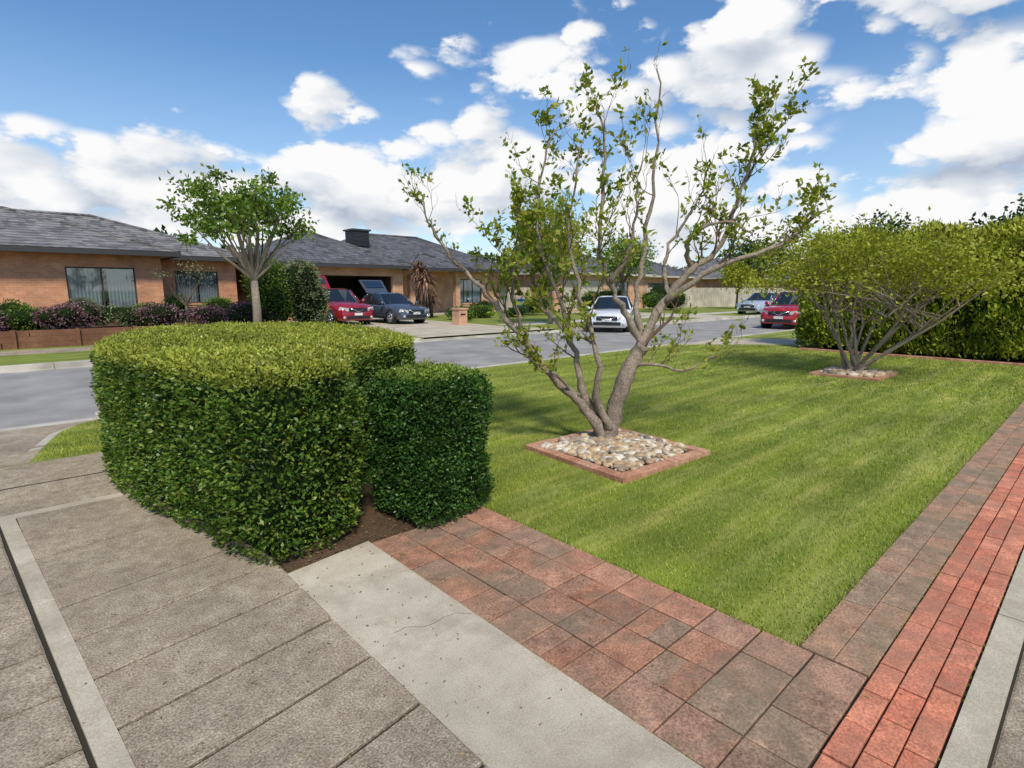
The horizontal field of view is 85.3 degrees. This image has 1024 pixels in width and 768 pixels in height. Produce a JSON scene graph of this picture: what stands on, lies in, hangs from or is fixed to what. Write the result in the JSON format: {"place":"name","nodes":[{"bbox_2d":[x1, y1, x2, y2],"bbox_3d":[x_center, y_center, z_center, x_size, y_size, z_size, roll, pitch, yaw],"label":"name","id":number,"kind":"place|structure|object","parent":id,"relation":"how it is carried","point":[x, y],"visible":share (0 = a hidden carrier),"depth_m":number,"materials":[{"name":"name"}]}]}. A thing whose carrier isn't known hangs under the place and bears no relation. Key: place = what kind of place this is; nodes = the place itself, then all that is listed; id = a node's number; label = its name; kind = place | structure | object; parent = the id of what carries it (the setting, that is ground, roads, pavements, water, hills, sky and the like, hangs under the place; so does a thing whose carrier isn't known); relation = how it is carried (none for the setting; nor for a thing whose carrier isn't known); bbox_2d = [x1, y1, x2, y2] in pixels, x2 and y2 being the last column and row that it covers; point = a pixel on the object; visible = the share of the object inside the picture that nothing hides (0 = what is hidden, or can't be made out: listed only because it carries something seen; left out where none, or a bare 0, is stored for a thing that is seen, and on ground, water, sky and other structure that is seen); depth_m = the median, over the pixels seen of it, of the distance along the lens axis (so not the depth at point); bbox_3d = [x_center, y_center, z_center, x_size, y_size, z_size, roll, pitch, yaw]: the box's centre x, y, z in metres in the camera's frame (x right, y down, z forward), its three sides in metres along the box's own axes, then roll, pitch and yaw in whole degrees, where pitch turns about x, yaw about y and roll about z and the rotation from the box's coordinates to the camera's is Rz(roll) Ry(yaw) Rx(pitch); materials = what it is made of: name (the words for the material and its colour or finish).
{"place":"outdoors","nodes":[
{"label":"outdoors","id":0,"kind":"place"},
{"bbox_2d":[0,420,141,520],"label":"driveway","id":1,"kind":"structure","parent":0,"point":[26,489],"depth_m":4.77,"materials":[{"name":"concrete"}]},
{"bbox_2d":[0,492,487,767],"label":"concrete path","id":2,"kind":"structure","parent":0,"point":[68,575],"depth_m":2.38,"materials":[{"name":"grey concrete"}]},
{"bbox_2d":[235,266,498,320],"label":"house walls","id":3,"kind":"structure","parent":0,"point":[455,289],"depth_m":36.21,"materials":[{"name":"brown brick"}]},
{"bbox_2d":[236,231,415,268],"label":"house roof wing","id":4,"kind":"structure","parent":3,"relation":"on","point":[324,251],"depth_m":31.44,"materials":[{"name":"grey tile"}]},
{"bbox_2d":[307,233,513,272],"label":"house roof","id":5,"kind":"structure","parent":3,"relation":"on","point":[410,249],"depth_m":37.98,"materials":[{"name":"grey tile"}]},
{"bbox_2d":[343,228,370,246],"bbox_3d":[-9.926,-9.353,35.662,1.300,1.050,1.300,-9,13,-42],"label":"evaporative cooler","id":6,"kind":"object","parent":5,"relation":"on","point":[356,237],"visible":0.96,"depth_m":35.24,"materials":[{"name":"black plastic"}]},
{"bbox_2d":[0,311,737,355],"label":"footpath","id":7,"kind":"structure","parent":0,"point":[36,351],"depth_m":15.08,"materials":[{"name":"concrete"}]},
{"bbox_2d":[155,162,318,322],"bbox_3d":[-8.431,-4.053,17.619,4.059,5.329,4.988,0,10,1],"label":"street tree","id":8,"kind":"object","parent":7,"relation":"on","point":[251,206],"visible":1,"depth_m":17.21,"materials":[{"name":"green plant"}]},
{"bbox_2d":[265,463,480,572],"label":"garden soil","id":9,"kind":"structure","parent":0,"point":[355,536],"depth_m":3.71,"materials":[{"name":"brown soil"}]},
{"bbox_2d":[89,319,417,568],"bbox_3d":[-2.316,0.060,5.484,2.986,1.262,5.022,-9,13,-42],"label":"hedge","id":10,"kind":"object","parent":9,"relation":"on","point":[254,434],"visible":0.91,"depth_m":3.52,"materials":[{"name":"green plant"}]},
{"bbox_2d":[361,357,497,530],"bbox_3d":[-0.599,0.373,4.050,0.800,1.104,0.866,7,12,36],"label":"hedge","id":11,"kind":"object","parent":9,"relation":"on","point":[427,442],"visible":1,"depth_m":3.80,"materials":[{"name":"green plant"}]},
{"bbox_2d":[0,306,760,365],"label":"lawn","id":12,"kind":"structure","parent":0,"point":[84,355],"depth_m":27.75,"materials":[{"name":"green plant"}]},
{"bbox_2d":[0,318,272,349],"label":"raised garden","id":13,"kind":"object","parent":12,"relation":"on","point":[192,321],"visible":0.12,"depth_m":18.73,"materials":[{"name":"brick"}]},
{"bbox_2d":[0,309,12,331],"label":"garden shrub","id":14,"kind":"object","parent":13,"relation":"on","point":[2,323],"visible":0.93,"depth_m":16.07,"materials":[{"name":"purple plant"}]},
{"bbox_2d":[0,298,44,330],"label":"garden shrub","id":15,"kind":"object","parent":13,"relation":"on","point":[21,317],"visible":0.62,"depth_m":16.39,"materials":[{"name":"green plant"}]},
{"bbox_2d":[30,301,104,329],"bbox_3d":[-13.371,-2.010,16.792,1.779,1.081,1.340,-5,11,-29],"label":"garden shrub","id":16,"kind":"object","parent":13,"relation":"on","point":[72,316],"visible":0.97,"depth_m":16.49,"materials":[{"name":"purple plant"}]},
{"bbox_2d":[62,296,101,308],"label":"garden shrub","id":17,"kind":"object","parent":13,"relation":"on","point":[86,301],"visible":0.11,"depth_m":19.57,"materials":[{"name":"green plant"}]},
{"bbox_2d":[91,302,141,326],"bbox_3d":[-12.652,-2.194,17.923,1.819,0.927,1.092,-9,13,-42],"label":"garden shrub","id":18,"kind":"object","parent":13,"relation":"on","point":[123,315],"visible":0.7,"depth_m":17.75,"materials":[{"name":"green plant"}]},
{"bbox_2d":[0,251,237,322],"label":"house walls","id":19,"kind":"structure","parent":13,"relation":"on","point":[41,279],"depth_m":21.24,"materials":[{"name":"brown brick"}]},
{"bbox_2d":[0,206,180,259],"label":"house roof front","id":20,"kind":"structure","parent":19,"relation":"on","point":[29,232],"depth_m":20.99,"materials":[{"name":"grey tile"}]},
{"bbox_2d":[11,209,241,263],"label":"house roof","id":21,"kind":"structure","parent":19,"relation":"on","point":[205,252],"depth_m":25.87,"materials":[{"name":"grey tile"}]},
{"bbox_2d":[134,301,166,309],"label":"garden shrub","id":22,"kind":"object","parent":13,"relation":"on","point":[141,304],"visible":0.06,"depth_m":20.57,"materials":[{"name":"green plant"}]},
{"bbox_2d":[131,301,185,325],"bbox_3d":[-11.758,-2.259,18.456,1.459,0.981,1.506,0,10,-1],"label":"garden shrub","id":23,"kind":"object","parent":13,"relation":"on","point":[158,314],"visible":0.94,"depth_m":18.16,"materials":[{"name":"purple plant"}]},
{"bbox_2d":[161,292,191,321],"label":"garden shrub","id":24,"kind":"object","parent":13,"relation":"on","point":[172,300],"visible":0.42,"depth_m":21.19,"materials":[{"name":"green plant"}]},
{"bbox_2d":[151,258,219,321],"bbox_3d":[-12.340,-3.497,20.998,2.255,2.504,2.310,0,10,-3],"label":"garden tree","id":25,"kind":"object","parent":13,"relation":"on","point":[186,303],"visible":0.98,"depth_m":21.07,"materials":[{"name":"green plant"}]},
{"bbox_2d":[184,304,228,323],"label":"garden shrub","id":26,"kind":"object","parent":13,"relation":"on","point":[205,314],"visible":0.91,"depth_m":19.55,"materials":[{"name":"purple plant"}]},
{"bbox_2d":[196,295,232,310],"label":"garden shrub","id":27,"kind":"object","parent":13,"relation":"on","point":[223,302],"visible":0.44,"depth_m":23.36,"materials":[{"name":"green plant"}]},
{"bbox_2d":[223,300,262,322],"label":"garden shrub","id":28,"kind":"object","parent":13,"relation":"on","point":[240,311],"visible":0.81,"depth_m":20.05,"materials":[{"name":"purple plant"}]},
{"bbox_2d":[240,256,300,321],"bbox_3d":[-9.358,-3.559,21.911,2.193,3.133,2.327,0,10,3],"label":"round bush","id":29,"kind":"object","parent":13,"relation":"on","point":[273,295],"visible":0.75,"depth_m":21.20,"materials":[{"name":"green plant"}]},
{"bbox_2d":[261,306,284,321],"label":"garden shrub","id":30,"kind":"object","parent":13,"relation":"on","point":[266,315],"visible":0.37,"depth_m":21.10,"materials":[{"name":"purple plant"}]},
{"bbox_2d":[0,321,285,349],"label":"retaining wall","id":31,"kind":"structure","parent":12,"relation":"on","point":[12,339],"depth_m":15.79,"materials":[{"name":"brown brick"}]},
{"bbox_2d":[279,256,331,322],"bbox_3d":[-8.369,-3.596,22.292,1.949,3.101,2.054,1,10,5],"label":"round bush","id":32,"kind":"object","parent":12,"relation":"on","point":[305,283],"visible":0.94,"depth_m":21.80,"materials":[{"name":"green plant"}]},
{"bbox_2d":[404,258,439,306],"bbox_3d":[-4.980,-5.333,31.045,2.465,3.390,2.202,6,11,30],"label":"cordyline plant","id":33,"kind":"object","parent":12,"relation":"on","point":[421,277],"visible":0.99,"depth_m":30.68,"materials":[{"name":"brown plant"}]},
{"bbox_2d":[426,292,441,316],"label":"cordyline plant","id":34,"kind":"object","parent":12,"relation":"on","point":[431,304],"visible":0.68,"depth_m":32.82,"materials":[{"name":"brown plant"}]},
{"bbox_2d":[444,305,474,318],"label":"garden shrub","id":35,"kind":"object","parent":12,"relation":"on","point":[448,312],"visible":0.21,"depth_m":30.36,"materials":[{"name":"green plant"}]},
{"bbox_2d":[467,309,473,319],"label":"garden shrub","id":36,"kind":"object","parent":12,"relation":"on","point":[469,315],"visible":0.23,"depth_m":28.65,"materials":[{"name":"green plant"}]},
{"bbox_2d":[469,300,494,309],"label":"garden shrub","id":37,"kind":"object","parent":12,"relation":"on","point":[485,303],"visible":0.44,"depth_m":37.78,"materials":[{"name":"green plant"}]},
{"bbox_2d":[470,304,494,317],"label":"garden shrub","id":38,"kind":"object","parent":12,"relation":"on","point":[480,311],"visible":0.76,"depth_m":31.79,"materials":[{"name":"green plant"}]},
{"bbox_2d":[498,287,530,310],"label":"paling fence","id":39,"kind":"object","parent":12,"relation":"on","point":[508,300],"visible":0.2,"depth_m":42.77,"materials":[{"name":"beige wood"}]},
{"bbox_2d":[507,305,528,316],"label":"garden shrub","id":40,"kind":"object","parent":12,"relation":"on","point":[522,310],"visible":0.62,"depth_m":33.07,"materials":[{"name":"green plant"}]},
{"bbox_2d":[153,224,912,275],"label":"distant trees","id":41,"kind":"object","parent":12,"relation":"on","point":[163,227],"depth_m":68.90,"materials":[{"name":"green plant"}]},
{"bbox_2d":[520,296,553,314],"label":"garden shrub","id":42,"kind":"object","parent":12,"relation":"on","point":[531,308],"visible":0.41,"depth_m":35.31,"materials":[{"name":"green plant"}]},
{"bbox_2d":[497,192,600,323],"bbox_3d":[1.904,-5.940,26.012,4.878,6.250,5.700,-2,10,-13],"label":"street tree","id":43,"kind":"object","parent":12,"relation":"on","point":[577,229],"visible":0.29,"depth_m":25.39,"materials":[{"name":"green plant"}]},
{"bbox_2d":[575,290,599,311],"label":"garden shrub","id":44,"kind":"object","parent":12,"relation":"on","point":[586,298],"visible":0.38,"depth_m":36.34,"materials":[{"name":"green plant"}]},
{"bbox_2d":[598,287,627,296],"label":"garden shrub","id":45,"kind":"object","parent":12,"relation":"on","point":[606,293],"visible":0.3,"depth_m":39.73,"materials":[{"name":"green plant"}]},
{"bbox_2d":[586,224,667,295],"bbox_3d":[7.250,-7.348,35.577,5.638,5.836,5.014,-9,13,-42],"label":"background tree","id":46,"kind":"object","parent":12,"relation":"on","point":[611,263],"visible":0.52,"depth_m":35.00,"materials":[{"name":"green plant"}]},
{"bbox_2d":[639,290,667,309],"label":"garden shrub","id":47,"kind":"object","parent":12,"relation":"on","point":[651,300],"visible":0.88,"depth_m":41.66,"materials":[{"name":"green plant"}]},
{"bbox_2d":[647,282,689,309],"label":"garden shrub","id":48,"kind":"object","parent":12,"relation":"on","point":[659,289],"visible":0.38,"depth_m":44.27,"materials":[{"name":"green plant"}]},
{"bbox_2d":[645,288,786,307],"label":"paling fence","id":49,"kind":"object","parent":12,"relation":"on","point":[708,297],"visible":0.44,"depth_m":53.22,"materials":[{"name":"beige wood"}]},
{"bbox_2d":[716,260,763,308],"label":"background tree","id":50,"kind":"object","parent":12,"relation":"on","point":[731,271],"visible":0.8,"depth_m":47.11,"materials":[{"name":"green plant"}]},
{"bbox_2d":[713,229,799,287],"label":"background tree","id":51,"kind":"object","parent":12,"relation":"on","point":[745,248],"visible":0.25,"depth_m":60.14,"materials":[{"name":"green plant"}]},
{"bbox_2d":[736,292,778,313],"bbox_3d":[17.100,-5.516,37.887,4.705,1.500,2.151,-9,13,-42],"label":"silver car","id":52,"kind":"object","parent":12,"relation":"on","point":[758,303],"visible":0.59,"depth_m":36.77,"materials":[{"name":"grey paint"}]},
{"bbox_2d":[773,272,799,290],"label":"brick house","id":53,"kind":"structure","parent":12,"relation":"on","point":[786,284],"depth_m":80.38,"materials":[{"name":"beige"}]},
{"bbox_2d":[838,208,922,251],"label":"background tree","id":54,"kind":"object","parent":12,"relation":"on","point":[907,216],"visible":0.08,"depth_m":54.56,"materials":[{"name":"green plant"}]},
{"bbox_2d":[0,317,795,428],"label":"road","id":55,"kind":"structure","parent":0,"point":[39,397],"depth_m":13.91,"materials":[{"name":"grey asphalt"}]},
{"bbox_2d":[0,315,794,431],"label":"kerb","id":56,"kind":"structure","parent":55,"relation":"on","point":[4,369],"depth_m":12.56,"materials":[{"name":"concrete"}]},
{"bbox_2d":[586,296,634,331],"bbox_3d":[4.431,-3.142,24.542,2.151,1.500,4.705,3,10,15],"label":"white car","id":57,"kind":"object","parent":55,"relation":"on","point":[606,309],"visible":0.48,"depth_m":22.82,"materials":[{"name":"white paint"}]},
{"bbox_2d":[760,291,801,327],"bbox_3d":[13.267,-3.496,25.974,2.191,1.710,4.705,9,13,43],"label":"red suv","id":58,"kind":"object","parent":55,"relation":"on","point":[769,317],"visible":0.53,"depth_m":24.68,"materials":[{"name":"red paint"}]},
{"bbox_2d":[288,541,702,767],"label":"concrete strip","id":59,"kind":"object","parent":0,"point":[499,676],"visible":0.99,"depth_m":2.31,"materials":[{"name":"concrete"}]},
{"bbox_2d":[290,311,730,338],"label":"driveway","id":60,"kind":"structure","parent":0,"point":[429,328],"depth_m":23.96,"materials":[{"name":"concrete"}]},
{"bbox_2d":[316,276,372,323],"bbox_3d":[-8.527,-4.059,26.697,2.191,2.340,4.807,-9,13,-42],"label":"red suv","id":61,"kind":"object","parent":60,"relation":"on","point":[346,305],"visible":0.62,"depth_m":25.36,"materials":[{"name":"red paint"}]},
{"bbox_2d":[358,280,428,323],"bbox_3d":[-6.111,-4.133,27.766,2.152,2.130,4.705,-9,13,-44],"label":"grey car","id":62,"kind":"object","parent":60,"relation":"on","point":[391,308],"visible":0.8,"depth_m":26.94,"materials":[{"name":"grey paint"}]},
{"bbox_2d":[451,308,467,324],"bbox_3d":[-2.443,-3.163,25.983,0.580,0.770,0.580,-9,13,-42],"label":"brick letterbox","id":63,"kind":"object","parent":60,"relation":"on","point":[459,316],"visible":0.98,"depth_m":25.80,"materials":[{"name":"orange brick"}]},
{"bbox_2d":[0,0,1023,268],"label":"sky","id":64,"kind":"structure","parent":0,"point":[915,106],"materials":[{"name":"blue"}]},
{"bbox_2d":[2,330,1023,767],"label":"lawn","id":65,"kind":"structure","parent":0,"point":[658,560],"depth_m":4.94,"materials":[{"name":"green plant"}]},
{"bbox_2d":[540,428,686,472],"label":"pebbles","id":66,"kind":"object","parent":65,"relation":"on","point":[623,451],"visible":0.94,"depth_m":5.38,"materials":[{"name":"stone"}]},
{"bbox_2d":[525,427,709,483],"bbox_3d":[1.035,0.670,5.557,1.332,0.084,1.304,-8,12,-38],"label":"brick edging","id":67,"kind":"object","parent":65,"relation":"on","point":[692,453],"visible":0.59,"depth_m":5.13,"materials":[{"name":"red brick"}]},
{"bbox_2d":[398,41,836,437],"bbox_3d":[0.985,-1.321,5.553,4.314,4.034,1.671,2,10,9],"label":"multi stem tree","id":68,"kind":"object","parent":65,"relation":"on","point":[602,422],"visible":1,"depth_m":5.49,"materials":[{"name":"green plant"}]},
{"bbox_2d":[809,366,897,381],"bbox_3d":[6.562,-0.195,10.672,1.350,0.085,1.155,-9,13,-42],"label":"brick edging","id":69,"kind":"object","parent":65,"relation":"on","point":[878,379],"visible":0.52,"depth_m":10.24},
{"bbox_2d":[818,365,892,377],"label":"pebbles","id":70,"kind":"object","parent":65,"relation":"on","point":[866,372],"visible":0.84,"depth_m":10.43,"materials":[{"name":"stone"}]},
{"bbox_2d":[722,204,1023,370],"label":"spreading tree","id":71,"kind":"object","parent":65,"relation":"on","point":[848,260],"visible":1,"depth_m":9.78,"materials":[{"name":"green plant"}]},
{"bbox_2d":[790,212,1023,361],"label":"conifer hedge","id":72,"kind":"object","parent":65,"relation":"on","point":[975,331],"visible":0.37,"depth_m":13.13,"materials":[{"name":"green plant"}]},
{"bbox_2d":[799,348,1023,365],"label":"brick edging","id":73,"kind":"object","parent":65,"relation":"on","point":[950,359],"visible":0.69,"depth_m":12.97,"materials":[{"name":"red brick"}]},
{"bbox_2d":[935,193,1023,251],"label":"background tree","id":74,"kind":"object","parent":65,"relation":"on","point":[1003,216],"visible":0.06,"depth_m":25.21,"materials":[{"name":"green plant"}]},
{"bbox_2d":[498,254,653,310],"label":"brick house","id":75,"kind":"structure","parent":0,"point":[593,280],"depth_m":45.40,"materials":[{"name":"beige brick"}]},
{"bbox_2d":[618,261,702,292],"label":"brick house","id":76,"kind":"structure","parent":0,"point":[673,275],"depth_m":60.24,"materials":[{"name":"grey"}]},
{"bbox_2d":[372,401,1023,767],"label":"brown brick paving","id":77,"kind":"structure","parent":0,"point":[756,698],"depth_m":2.64,"materials":[{"name":"brown brick"}]},
{"bbox_2d":[39,513,901,765],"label":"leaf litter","id":78,"kind":"object","parent":77,"relation":"on","point":[867,696],"visible":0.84,"depth_m":2.69,"materials":[{"name":"brown plant"}]},
{"bbox_2d":[680,258,774,287],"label":"brick house","id":79,"kind":"structure","parent":0,"point":[709,281],"depth_m":68.35,"materials":[{"name":"beige"}]},
{"bbox_2d":[679,338,815,344],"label":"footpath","id":80,"kind":"structure","parent":0,"point":[766,341],"depth_m":17.13,"materials":[{"name":"concrete"}]},
{"bbox_2d":[803,345,1023,362],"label":"garden soil","id":81,"kind":"structure","parent":0,"point":[955,357],"depth_m":13.70,"materials":[{"name":"brown soil"}]},
{"bbox_2d":[812,445,1023,767],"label":"red brick paving","id":82,"kind":"structure","parent":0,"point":[883,748],"depth_m":2.44,"materials":[{"name":"red brick"}]},
{"bbox_2d":[936,546,1023,767],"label":"footpath","id":83,"kind":"structure","parent":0,"point":[987,730],"depth_m":2.16,"materials":[{"name":"concrete"}]}
]}

